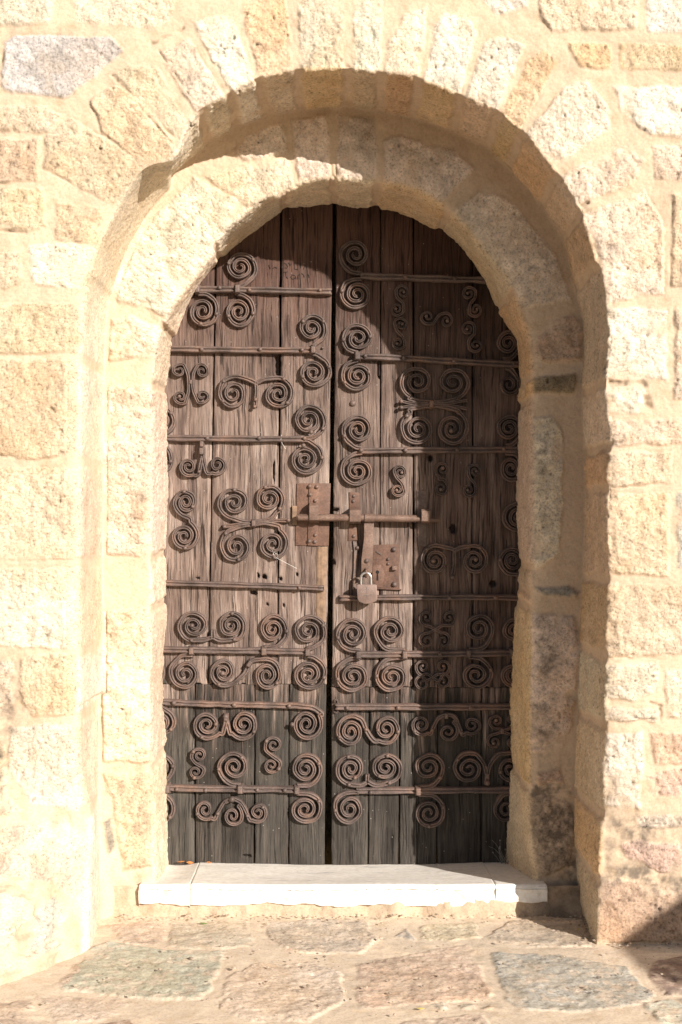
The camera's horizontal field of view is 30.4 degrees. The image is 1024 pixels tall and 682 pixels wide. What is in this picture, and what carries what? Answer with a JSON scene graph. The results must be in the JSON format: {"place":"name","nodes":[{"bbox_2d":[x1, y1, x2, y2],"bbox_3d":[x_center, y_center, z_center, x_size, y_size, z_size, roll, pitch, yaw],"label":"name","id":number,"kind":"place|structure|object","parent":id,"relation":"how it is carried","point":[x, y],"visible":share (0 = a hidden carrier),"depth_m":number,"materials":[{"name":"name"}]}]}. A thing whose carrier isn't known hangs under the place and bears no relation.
{"place":"outdoors","nodes":[
{"label":"outdoors","id":0,"kind":"place"},
{"bbox_2d":[0,915,681,1023],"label":"paving","id":1,"kind":"structure","parent":0,"point":[542,974],"depth_m":3.72,"materials":[{"name":"stone"}]},
{"bbox_2d":[0,0,681,984],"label":"stone wall","id":2,"kind":"structure","parent":1,"relation":"on","point":[158,158],"depth_m":4.01,"materials":[{"name":"stone"}]},
{"bbox_2d":[138,863,198,905],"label":"threshold slab","id":3,"kind":"structure","parent":2,"relation":"attached to","point":[172,885],"depth_m":4.29,"materials":[{"name":"white stone"}]},
{"bbox_2d":[162,203,332,864],"bbox_3d":[-0.400,0.060,4.731,0.740,2.542,0.151,0,0,0],"label":"door leaf","id":4,"kind":"object","parent":2,"relation":"attached to","point":[243,715],"visible":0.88,"depth_m":4.71,"materials":[{"name":"brown wood"}]},
{"bbox_2d":[296,204,520,864],"bbox_3d":[0.294,0.064,4.729,0.926,2.550,0.154,0,0,0],"label":"door leaf","id":5,"kind":"object","parent":2,"relation":"attached to","point":[451,769],"visible":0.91,"depth_m":4.71,"materials":[{"name":"brown wood"}]},
{"bbox_2d":[357,572,377,603],"bbox_3d":[0.097,0.281,4.659,0.078,0.119,0.027,0,0,0],"label":"padlock","id":6,"kind":"object","parent":5,"relation":"hanging from","point":[366,593],"visible":1,"depth_m":4.65,"materials":[{"name":"metal"}]},
{"bbox_2d":[190,862,494,906],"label":"threshold slab","id":7,"kind":"structure","parent":1,"relation":"on","point":[227,884],"depth_m":4.29,"materials":[{"name":"white stone"}]},
{"bbox_2d":[44,913,681,1015],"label":"grit","id":8,"kind":"object","parent":1,"relation":"on","point":[419,978],"visible":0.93,"depth_m":4.02,"materials":[{"name":"stone"}]},
{"bbox_2d":[484,862,547,902],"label":"threshold slab","id":9,"kind":"structure","parent":1,"relation":"on","point":[512,884],"depth_m":4.29,"materials":[{"name":"white stone"}]},
{"bbox_2d":[491,840,507,863],"bbox_3d":[0.603,1.266,4.676,0.108,0.092,0.025,0,0,-3],"label":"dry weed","id":10,"kind":"object","parent":9,"relation":"on","point":[503,860],"visible":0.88,"depth_m":4.67,"materials":[{"name":"brown plant"}]}
]}

